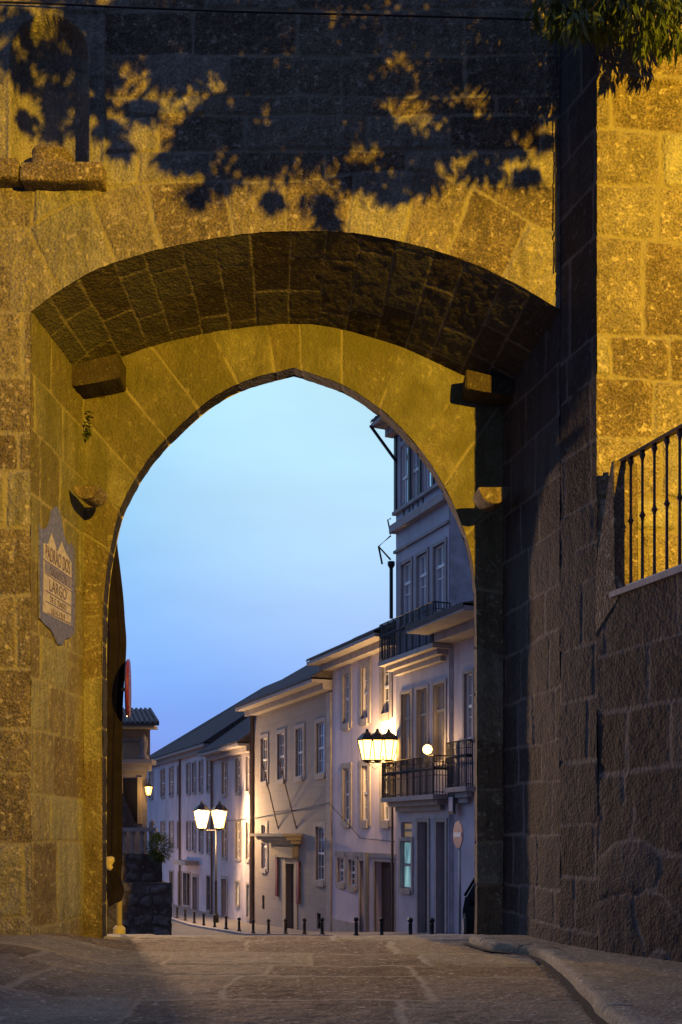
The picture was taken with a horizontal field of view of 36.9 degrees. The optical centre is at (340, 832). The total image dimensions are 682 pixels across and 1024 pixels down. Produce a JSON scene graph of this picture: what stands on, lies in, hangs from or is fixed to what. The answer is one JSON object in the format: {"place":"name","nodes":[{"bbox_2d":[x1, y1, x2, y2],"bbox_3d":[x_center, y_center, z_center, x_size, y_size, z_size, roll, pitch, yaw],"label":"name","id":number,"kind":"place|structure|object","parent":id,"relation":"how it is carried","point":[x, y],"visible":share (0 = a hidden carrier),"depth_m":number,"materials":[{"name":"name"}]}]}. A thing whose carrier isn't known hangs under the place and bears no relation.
{"place":"outdoors","nodes":[
{"label":"outdoors","id":0,"kind":"place"},
{"bbox_2d":[171,920,236,934],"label":"road","id":1,"kind":"structure","parent":0,"point":[180,928],"depth_m":49.88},
{"bbox_2d":[107,852,171,934],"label":"rubble wall","id":2,"kind":"structure","parent":1,"relation":"on","point":[146,903],"depth_m":35.06,"materials":[{"name":"stone"}]},
{"bbox_2d":[122,820,158,853],"bbox_3d":[-9.501,0.143,36.400,5.997,1.229,0.340,0,0,0],"label":"balustrade","id":3,"kind":"object","parent":2,"relation":"on","point":[143,830],"visible":0.28,"depth_m":36.33,"materials":[{"name":"stone"}]},
{"bbox_2d":[122,708,158,852],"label":"building","id":4,"kind":"structure","parent":2,"relation":"on","point":[138,725],"depth_m":37.99,"materials":[{"name":"beige paint"}]},
{"bbox_2d":[122,793,136,827],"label":"stair parapet","id":5,"kind":"structure","parent":4,"relation":"attached to","point":[127,820],"depth_m":36.89,"materials":[{"name":"stone"}]},
{"bbox_2d":[122,777,141,823],"bbox_3d":[-7.811,-1.203,37.955,0.868,1.731,0.130,0,0,0],"label":"window","id":6,"kind":"structure","parent":4,"relation":"in","point":[131,787],"depth_m":37.94,"materials":[{"name":"black metal"}]},
{"bbox_2d":[144,778,152,795],"bbox_3d":[-7.144,-1.680,37.752,0.291,0.676,0.658,0,0,-26],"label":"corner lantern","id":7,"kind":"object","parent":4,"relation":"attached to","point":[148,786],"visible":1,"depth_m":37.53,"materials":[{"name":"glass"}]},
{"bbox_2d":[144,831,175,864],"bbox_3d":[-6.266,0.514,35.490,1.160,1.224,1.106,0,0,0],"label":"shrub","id":8,"kind":"object","parent":2,"relation":"on","point":[157,853],"visible":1,"depth_m":35.37,"materials":[{"name":"green plant"}]},
{"bbox_2d":[147,679,281,912],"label":"long white house","id":9,"kind":"structure","parent":1,"relation":"on","point":[178,775],"depth_m":69.73,"materials":[{"name":"paint"}]},
{"bbox_2d":[149,771,152,799],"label":"window","id":10,"kind":"structure","parent":9,"relation":"in","point":[151,772],"depth_m":79.30,"materials":[{"name":"white paint"}]},
{"bbox_2d":[160,768,164,798],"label":"window","id":11,"kind":"structure","parent":9,"relation":"in","point":[163,769],"depth_m":75.95,"materials":[{"name":"white paint"}]},
{"bbox_2d":[160,821,164,846],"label":"window","id":12,"kind":"structure","parent":9,"relation":"in","point":[163,822],"depth_m":76.04,"materials":[{"name":"white paint"}]},
{"bbox_2d":[168,766,173,797],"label":"window","id":13,"kind":"structure","parent":9,"relation":"in","point":[172,767],"depth_m":73.29,"materials":[{"name":"white paint"}]},
{"bbox_2d":[169,870,172,903],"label":"window","id":14,"kind":"structure","parent":9,"relation":"in","point":[170,871],"depth_m":73.45,"materials":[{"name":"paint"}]},
{"bbox_2d":[169,821,173,847],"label":"window","id":15,"kind":"structure","parent":9,"relation":"in","point":[172,822],"depth_m":73.29,"materials":[{"name":"white paint"}]},
{"bbox_2d":[176,764,180,796],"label":"window","id":16,"kind":"structure","parent":9,"relation":"in","point":[180,764],"depth_m":71.07,"materials":[{"name":"white paint"}]},
{"bbox_2d":[176,821,180,849],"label":"window","id":17,"kind":"structure","parent":9,"relation":"in","point":[177,821],"depth_m":70.98,"materials":[{"name":"white paint"}]},
{"bbox_2d":[177,871,181,905],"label":"window","id":18,"kind":"structure","parent":9,"relation":"in","point":[177,871],"depth_m":71.08,"materials":[{"name":"white paint"}]},
{"bbox_2d":[182,871,187,906],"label":"window","id":19,"kind":"structure","parent":9,"relation":"in","point":[186,874],"depth_m":69.40,"materials":[{"name":"white paint"}]},
{"bbox_2d":[186,762,190,794],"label":"window","id":20,"kind":"structure","parent":9,"relation":"in","point":[189,763],"depth_m":68.76,"materials":[{"name":"white paint"}]},
{"bbox_2d":[186,821,190,850],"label":"window","id":21,"kind":"structure","parent":9,"relation":"in","point":[189,822],"depth_m":68.76,"materials":[{"name":"white paint"}]},
{"bbox_2d":[186,872,190,907],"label":"window","id":22,"kind":"structure","parent":9,"relation":"in","point":[189,873],"depth_m":68.05,"materials":[{"name":"white paint"}]},
{"bbox_2d":[191,761,195,794],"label":"window","id":23,"kind":"structure","parent":9,"relation":"in","point":[194,762],"depth_m":67.47,"materials":[{"name":"white paint"}]},
{"bbox_2d":[191,821,195,851],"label":"window","id":24,"kind":"structure","parent":9,"relation":"in","point":[192,850],"depth_m":67.47,"materials":[{"name":"white paint"}]},
{"bbox_2d":[192,874,198,909],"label":"door","id":25,"kind":"structure","parent":9,"relation":"in","point":[193,875],"depth_m":66.24,"materials":[{"name":"brown wood"}]},
{"bbox_2d":[198,759,202,793],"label":"window","id":26,"kind":"structure","parent":9,"relation":"in","point":[201,791],"depth_m":65.82,"materials":[{"name":"white paint"}]},
{"bbox_2d":[198,830,202,853],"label":"window","id":27,"kind":"structure","parent":9,"relation":"in","point":[199,852],"depth_m":65.87,"materials":[{"name":"white paint"}]},
{"bbox_2d":[206,761,209,792],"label":"window","id":28,"kind":"structure","parent":9,"relation":"in","point":[207,763],"depth_m":64.09,"materials":[{"name":"white paint"}]},
{"bbox_2d":[206,821,209,854],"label":"window","id":29,"kind":"structure","parent":9,"relation":"in","point":[207,836],"depth_m":64.09,"materials":[{"name":"white paint"}]},
{"bbox_2d":[206,874,209,912],"bbox_3d":[-8.188,3.768,63.755,0.260,2.355,1.067,0,0,-23],"label":"door","id":30,"kind":"structure","parent":9,"relation":"in","point":[207,880],"depth_m":64.13,"materials":[{"name":"white paint"}]},
{"bbox_2d":[171,918,332,935],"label":"street kerb","id":31,"kind":"structure","parent":1,"relation":"on","point":[209,928],"depth_m":48.47,"materials":[{"name":"stone"}]},
{"bbox_2d":[117,377,395,754],"label":"sky","id":32,"kind":"structure","parent":0,"point":[248,552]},
{"bbox_2d":[0,931,615,1023],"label":"paving","id":33,"kind":"structure","parent":0,"point":[52,978],"depth_m":9.58,"materials":[{"name":"stone"}]},
{"bbox_2d":[113,659,130,933],"bbox_3d":[-3.134,-0.479,14.584,0.254,4.058,0.830,0,0,-9],"label":"sign post","id":34,"kind":"object","parent":33,"relation":"on","point":[119,928],"visible":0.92,"depth_m":14.67,"materials":[{"name":"metal"}]},
{"bbox_2d":[107,855,114,869],"bbox_3d":[-3.268,0.421,14.495,0.122,0.205,0.107,0,0,-15],"label":"yellow knot","id":35,"kind":"object","parent":34,"relation":"attached to","point":[110,859],"visible":0.91,"depth_m":14.47,"materials":[{"name":"paint"}]},
{"bbox_2d":[0,0,560,948],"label":"stone gate","id":36,"kind":"structure","parent":33,"relation":"on","point":[362,210],"depth_m":12.07,"materials":[{"name":"stone"}]},
{"bbox_2d":[30,142,76,161],"bbox_3d":[-3.383,-7.856,12.009,0.575,0.423,0.417,0,0,0],"label":"broken statue base","id":37,"kind":"object","parent":36,"relation":"on","point":[46,152],"visible":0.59,"depth_m":11.88,"materials":[{"name":"stone"}]},
{"bbox_2d":[37,505,74,644],"bbox_3d":[-3.506,-3.180,12.656,0.028,1.701,1.165,0,0,6],"label":"tile plaque","id":38,"kind":"object","parent":36,"relation":"attached to","point":[56,583],"visible":1,"depth_m":12.60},
{"bbox_2d":[83,411,91,440],"bbox_3d":[-3.344,-5.397,13.580,0.154,0.430,0.161,0,0,0],"label":"wall fern","id":39,"kind":"object","parent":36,"relation":"attached to","point":[89,430],"depth_m":13.56,"materials":[{"name":"green plant"}]},
{"bbox_2d":[107,545,125,899],"bbox_3d":[-3.345,-1.719,14.682,0.484,5.382,0.197,0,0,14],"label":"door","id":40,"kind":"structure","parent":36,"relation":"attached to","point":[116,643],"depth_m":14.64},
{"bbox_2d":[107,869,122,908],"bbox_3d":[-3.233,0.795,14.633,0.231,0.580,0.069,0,0,0],"label":"folded cloth","id":41,"kind":"object","parent":40,"relation":"hanging from","point":[114,877],"visible":0.91,"depth_m":14.61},
{"bbox_2d":[0,1,675,20],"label":"cable","id":42,"kind":"object","parent":36,"relation":"attached to","point":[264,12],"visible":0.79,"depth_m":11.79,"materials":[{"name":"black metal"}]},
{"bbox_2d":[555,10,555,271],"bbox_3d":[2.485,-8.600,11.860,0.014,4.200,0.016,0,0,0],"label":"vertical cable","id":43,"kind":"object","parent":36,"relation":"attached to","point":[555,154],"visible":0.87,"depth_m":11.85,"materials":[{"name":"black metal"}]},
{"bbox_2d":[463,943,608,1023],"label":"gutter","id":44,"kind":"object","parent":33,"relation":"on","point":[586,1005],"visible":0.78,"depth_m":9.27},
{"bbox_2d":[469,934,664,1023],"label":"kerb","id":45,"kind":"structure","parent":33,"relation":"on","point":[605,1000],"depth_m":9.05,"materials":[{"name":"stone"}]},
{"bbox_2d":[541,0,681,949],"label":"stone buttress","id":46,"kind":"structure","parent":33,"relation":"on","point":[620,149],"depth_m":11.27,"materials":[{"name":"stone"}]},
{"bbox_2d":[172,904,443,935],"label":"street pavement","id":47,"kind":"structure","parent":0,"point":[245,927],"depth_m":52.49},
{"bbox_2d":[193,801,227,922],"bbox_3d":[-7.204,1.624,56.500,1.961,6.770,0.856,0,0,0],"label":"street lamp","id":48,"kind":"object","parent":47,"relation":"on","point":[201,810],"visible":0.98,"depth_m":56.36,"materials":[{"name":"glass"}]},
{"bbox_2d":[251,919,254,933],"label":"bollard","id":49,"kind":"object","parent":47,"relation":"on","point":[253,926],"visible":0.91,"depth_m":46.35,"materials":[{"name":"black metal"}]},
{"bbox_2d":[266,919,270,933],"bbox_3d":[-3.143,4.108,44.392,0.200,0.760,0.190,0,0,0],"label":"bollard","id":50,"kind":"object","parent":47,"relation":"on","point":[268,926],"visible":0.88,"depth_m":44.34,"materials":[{"name":"black metal"}]},
{"bbox_2d":[283,918,287,933],"bbox_3d":[-2.290,3.915,42.347,0.200,0.760,0.190,0,0,0],"label":"bollard","id":51,"kind":"object","parent":47,"relation":"on","point":[285,920],"visible":0.88,"depth_m":42.30,"materials":[{"name":"black metal"}]},
{"bbox_2d":[302,918,306,933],"bbox_3d":[-1.438,3.722,40.301,0.200,0.760,0.190,0,0,0],"label":"bollard","id":52,"kind":"object","parent":47,"relation":"on","point":[304,920],"visible":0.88,"depth_m":40.25,"materials":[{"name":"black metal"}]},
{"bbox_2d":[320,917,324,933],"bbox_3d":[-0.710,3.557,38.553,0.200,0.760,0.190,0,0,0],"label":"bollard","id":53,"kind":"object","parent":47,"relation":"on","point":[322,919],"visible":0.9,"depth_m":38.50,"materials":[{"name":"black metal"}]},
{"bbox_2d":[353,917,358,935],"bbox_3d":[0.528,3.299,35.584,0.200,0.760,0.190,0,0,0],"label":"bollard","id":54,"kind":"object","parent":47,"relation":"on","point":[356,919],"visible":0.89,"depth_m":35.53,"materials":[{"name":"black metal"}]},
{"bbox_2d":[379,917,383,934],"bbox_3d":[1.339,3.146,33.637,0.200,0.760,0.190,0,0,0],"label":"bollard","id":55,"kind":"object","parent":47,"relation":"on","point":[381,919],"visible":0.78,"depth_m":33.58,"materials":[{"name":"black metal"}]},
{"bbox_2d":[408,917,412,934],"bbox_3d":[2.150,2.993,31.691,0.200,0.760,0.190,0,0,0],"label":"bollard","id":56,"kind":"object","parent":47,"relation":"on","point":[410,920],"visible":0.74,"depth_m":31.64,"materials":[{"name":"black metal"}]},
{"bbox_2d":[429,917,434,933],"bbox_3d":[2.700,2.889,30.371,0.200,0.760,0.190,0,0,0],"label":"bollard","id":57,"kind":"object","parent":47,"relation":"on","point":[431,920],"visible":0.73,"depth_m":30.32,"materials":[{"name":"black metal"}]},
{"bbox_2d":[453,821,463,933],"bbox_3d":[3.007,1.344,26.008,0.113,3.312,0.710,0,0,-14],"label":"no entry sign","id":58,"kind":"object","parent":47,"relation":"on","point":[458,834],"visible":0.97,"depth_m":26.01,"materials":[{"name":"white metal"}]},
{"bbox_2d":[462,877,474,933],"bbox_3d":[3.680,1.690,22.023,2.060,1.460,4.155,0,0,0],"label":"parked car","id":59,"kind":"object","parent":47,"relation":"on","point":[468,921],"visible":0.21,"depth_m":22.91,"materials":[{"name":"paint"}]},
{"bbox_2d":[489,935,681,1023],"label":"pavement","id":60,"kind":"structure","parent":0,"point":[651,987],"depth_m":9.10,"materials":[{"name":"stone"}]},
{"bbox_2d":[595,460,681,961],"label":"retaining wall","id":61,"kind":"structure","parent":60,"relation":"on","point":[638,628],"depth_m":10.54,"materials":[{"name":"stone"}]},
{"bbox_2d":[618,424,681,585],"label":"iron railing","id":62,"kind":"object","parent":61,"relation":"on","point":[652,444],"visible":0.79,"depth_m":10.40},
{"bbox_3d":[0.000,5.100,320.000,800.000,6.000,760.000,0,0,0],"label":"ground","id":63,"kind":"structure","parent":0,"visible":0},
{"bbox_2d":[197,678,331,922],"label":"white house","id":64,"kind":"structure","parent":63,"relation":"on","point":[229,777],"depth_m":59.20,"materials":[{"name":"paint"}]},
{"bbox_2d":[221,759,227,796],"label":"window","id":65,"kind":"structure","parent":64,"relation":"in","point":[225,761],"depth_m":60.80,"materials":[{"name":"white paint"}]},
{"bbox_2d":[221,820,227,859],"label":"window","id":66,"kind":"structure","parent":64,"relation":"in","point":[225,857],"depth_m":60.80,"materials":[{"name":"white paint"}]},
{"bbox_2d":[221,876,227,915],"bbox_3d":[-6.791,3.760,60.526,0.813,2.433,1.314,0,0,0],"label":"door","id":67,"kind":"structure","parent":64,"relation":"in","point":[222,877],"depth_m":59.98,"materials":[{"name":"brown wood"}]},
{"bbox_2d":[235,879,239,907],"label":"window","id":68,"kind":"structure","parent":64,"relation":"in","point":[238,881],"depth_m":58.34,"materials":[{"name":"white paint"}]},
{"bbox_2d":[235,756,240,795],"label":"window","id":69,"kind":"structure","parent":64,"relation":"in","point":[238,793],"depth_m":58.19,"materials":[{"name":"white paint"}]},
{"bbox_2d":[235,820,240,861],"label":"window","id":70,"kind":"structure","parent":64,"relation":"in","point":[238,859],"depth_m":58.19,"materials":[{"name":"white paint"}]},
{"bbox_2d":[245,754,248,794],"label":"window","id":71,"kind":"structure","parent":64,"relation":"in","point":[247,755],"depth_m":56.52,"materials":[{"name":"white paint"}]},
{"bbox_2d":[245,820,248,862],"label":"window","id":72,"kind":"structure","parent":64,"relation":"in","point":[246,860],"depth_m":56.52,"materials":[{"name":"white paint"}]},
{"bbox_2d":[246,882,248,919],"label":"window","id":73,"kind":"structure","parent":64,"relation":"in","point":[247,883],"depth_m":56.40,"materials":[{"name":"white paint"}]},
{"bbox_2d":[235,619,395,931],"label":"stone mansion","id":74,"kind":"structure","parent":63,"relation":"on","point":[290,769],"depth_m":49.52,"materials":[{"name":"white paint"}]},
{"bbox_2d":[259,733,268,786],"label":"window","id":75,"kind":"structure","parent":74,"relation":"in","point":[266,736],"depth_m":53.82,"materials":[{"name":"white paint"}]},
{"bbox_2d":[260,821,267,872],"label":"window","id":76,"kind":"structure","parent":74,"relation":"in","point":[264,824],"depth_m":53.88,"materials":[{"name":"white paint"}]},
{"bbox_2d":[276,728,285,784],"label":"window","id":77,"kind":"structure","parent":74,"relation":"in","point":[282,737],"depth_m":51.43,"materials":[{"name":"white paint"}]},
{"bbox_2d":[283,857,297,929],"bbox_3d":[-2.335,2.965,49.969,0.380,3.775,2.018,0,0,-23],"label":"door","id":78,"kind":"structure","parent":74,"relation":"in","point":[292,861],"depth_m":50.25,"materials":[{"name":"beige stone"}]},
{"bbox_2d":[294,723,304,781],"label":"window","id":79,"kind":"structure","parent":74,"relation":"in","point":[301,732],"depth_m":48.87,"materials":[{"name":"white paint"}]},
{"bbox_2d":[227,802,394,841],"bbox_3d":[-3.065,-0.500,50.963,0.033,1.681,26.429,0,0,-23],"label":"facade cable","id":80,"kind":"object","parent":74,"relation":"attached to","point":[317,805],"visible":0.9,"depth_m":44.75,"materials":[{"name":"black metal"}]},
{"bbox_2d":[314,717,325,779],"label":"window","id":81,"kind":"structure","parent":74,"relation":"in","point":[321,749],"depth_m":46.44,"materials":[{"name":"white paint"}]},
{"bbox_2d":[314,822,325,886],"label":"window","id":82,"kind":"structure","parent":74,"relation":"in","point":[321,882],"depth_m":46.41,"materials":[{"name":"white paint"}]},
{"bbox_2d":[306,620,395,931],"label":"tall white house","id":83,"kind":"structure","parent":63,"relation":"on","point":[363,870],"depth_m":41.97,"materials":[{"name":"paint"}]},
{"bbox_2d":[335,854,345,888],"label":"window","id":84,"kind":"structure","parent":83,"relation":"in","point":[340,885],"depth_m":44.13,"materials":[{"name":"white paint"}]},
{"bbox_2d":[341,666,351,730],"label":"window","id":85,"kind":"structure","parent":83,"relation":"in","point":[346,725],"depth_m":43.56,"materials":[{"name":"white paint"}]},
{"bbox_2d":[341,762,351,827],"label":"window","id":86,"kind":"structure","parent":83,"relation":"in","point":[346,788],"depth_m":43.61,"materials":[{"name":"white paint"}]},
{"bbox_2d":[346,855,357,892],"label":"window","id":87,"kind":"structure","parent":83,"relation":"in","point":[354,860],"depth_m":42.93,"materials":[{"name":"white paint"}]},
{"bbox_2d":[358,858,363,931],"bbox_3d":[1.057,3.122,41.683,0.685,4.175,0.949,0,0,0],"label":"door","id":88,"kind":"structure","parent":83,"relation":"in","point":[359,859],"depth_m":42.03,"materials":[{"name":"brown stone"}]},
{"bbox_2d":[359,659,370,726],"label":"window","id":89,"kind":"structure","parent":83,"relation":"in","point":[363,722],"depth_m":41.72,"materials":[{"name":"white paint"}]},
{"bbox_2d":[359,760,370,827],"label":"window","id":90,"kind":"structure","parent":83,"relation":"in","point":[364,823],"depth_m":41.78,"materials":[{"name":"white paint"}]},
{"bbox_2d":[357,729,397,768],"bbox_3d":[1.394,-3.171,38.894,1.595,1.519,1.264,0,0,0],"label":"wall lantern cluster","id":91,"kind":"object","parent":83,"relation":"attached to","point":[377,746],"visible":0.98,"depth_m":38.40,"materials":[{"name":"glass"}]},
{"bbox_2d":[373,859,395,931],"bbox_3d":[1.850,3.002,39.872,0.380,3.948,2.074,0,0,-23],"label":"door","id":92,"kind":"structure","parent":83,"relation":"in","point":[386,864],"depth_m":40.30,"materials":[{"name":"brown wood"}]},
{"bbox_2d":[379,761,390,828],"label":"window","id":93,"kind":"structure","parent":83,"relation":"in","point":[386,823],"depth_m":40.02,"materials":[{"name":"white paint"}]},
{"bbox_2d":[379,667,392,721],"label":"window","id":94,"kind":"structure","parent":83,"relation":"in","point":[385,715],"depth_m":39.96,"materials":[{"name":"white paint"}]},
{"bbox_2d":[369,415,473,933],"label":"building","id":95,"kind":"structure","parent":63,"relation":"on","point":[433,573],"depth_m":36.67,"materials":[{"name":"paint"}]},
{"bbox_2d":[402,444,407,504],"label":"window","id":96,"kind":"structure","parent":95,"relation":"in","point":[404,449],"depth_m":38.10,"materials":[{"name":"white paint"}]},
{"bbox_2d":[398,837,413,893],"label":"window","id":97,"kind":"structure","parent":95,"relation":"in","point":[408,842],"depth_m":37.98,"materials":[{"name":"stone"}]},
{"bbox_2d":[399,688,412,769],"bbox_3d":[2.462,-3.801,37.805,0.260,2.945,1.039,0,0,-23],"label":"window","id":98,"kind":"structure","parent":95,"relation":"in","point":[408,698],"depth_m":38.01,"materials":[{"name":"beige paint"}]},
{"bbox_2d":[399,556,412,629],"bbox_3d":[2.462,-8.823,37.805,0.260,2.558,1.039,0,0,-23],"label":"window","id":99,"kind":"structure","parent":95,"relation":"in","point":[408,568],"depth_m":38.01,"materials":[{"name":"white paint"}]},
{"bbox_2d":[403,822,411,836],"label":"window","id":100,"kind":"structure","parent":95,"relation":"in","point":[407,826],"depth_m":37.98,"materials":[{"name":"glass"}]},
{"bbox_2d":[412,450,417,496],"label":"window","id":101,"kind":"structure","parent":95,"relation":"in","point":[414,456],"depth_m":37.49,"materials":[{"name":"white paint"}]},
{"bbox_2d":[415,684,428,767],"bbox_3d":[2.953,-3.801,36.628,0.260,2.945,1.034,0,0,-23],"label":"window","id":102,"kind":"structure","parent":95,"relation":"in","point":[423,710],"depth_m":36.90,"materials":[{"name":"beige paint"}]},
{"bbox_2d":[415,547,428,619],"bbox_3d":[2.953,-8.823,36.628,0.260,2.558,1.034,0,0,-23],"label":"window","id":103,"kind":"structure","parent":95,"relation":"in","point":[424,559],"depth_m":36.82,"materials":[{"name":"white paint"}]},
{"bbox_2d":[416,818,429,932],"bbox_3d":[3.070,2.025,36.605,0.380,5.102,1.028,0,0,-23],"label":"door","id":104,"kind":"structure","parent":95,"relation":"in","point":[427,820],"depth_m":36.87,"materials":[{"name":"grey wood"}]},
{"bbox_2d":[422,741,431,753],"bbox_3d":[3.094,-2.933,35.605,0.332,0.489,1.581,0,0,13],"label":"round wall lamp","id":105,"kind":"object","parent":95,"relation":"attached to","point":[427,749],"visible":1,"depth_m":34.89,"materials":[{"name":"glass"}]},
{"bbox_2d":[424,464,430,490],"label":"window","id":106,"kind":"structure","parent":95,"relation":"in","point":[427,475],"depth_m":36.60,"materials":[{"name":"white paint"}]},
{"bbox_2d":[431,678,446,765],"bbox_3d":[3.453,-3.801,35.427,0.260,2.945,1.066,0,0,-23],"label":"window","id":107,"kind":"structure","parent":95,"relation":"in","point":[441,690],"depth_m":35.63,"materials":[{"name":"beige paint"}]},
{"bbox_2d":[431,537,446,612],"bbox_3d":[3.453,-8.823,35.427,0.260,2.558,1.066,0,0,-23],"label":"window","id":108,"kind":"structure","parent":95,"relation":"in","point":[441,551],"depth_m":35.63,"materials":[{"name":"white paint"}]},
{"bbox_2d":[434,818,447,933],"bbox_3d":[3.567,1.953,35.295,0.641,4.932,0.865,0,0,0],"label":"door","id":109,"kind":"structure","parent":95,"relation":"in","point":[445,820],"depth_m":34.98,"materials":[{"name":"grey wood"}]},
{"bbox_2d":[405,600,474,933],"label":"corner house","id":110,"kind":"structure","parent":63,"relation":"on","point":[454,625],"depth_m":33.99,"materials":[{"name":"white paint"}]},
{"bbox_2d":[462,668,474,743],"bbox_3d":[4.267,-4.185,33.863,0.260,2.438,0.766,0,0,-23],"label":"window","id":111,"kind":"structure","parent":110,"relation":"in","point":[470,677],"depth_m":34.07,"materials":[{"name":"white paint"}]},
{"label":"terrace","id":112,"kind":"structure","parent":0,"visible":0},
{"bbox_2d":[523,0,681,68],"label":"laurel tree","id":113,"kind":"object","parent":112,"relation":"on","point":[579,19],"visible":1,"depth_m":10.65,"materials":[{"name":"green plant"}]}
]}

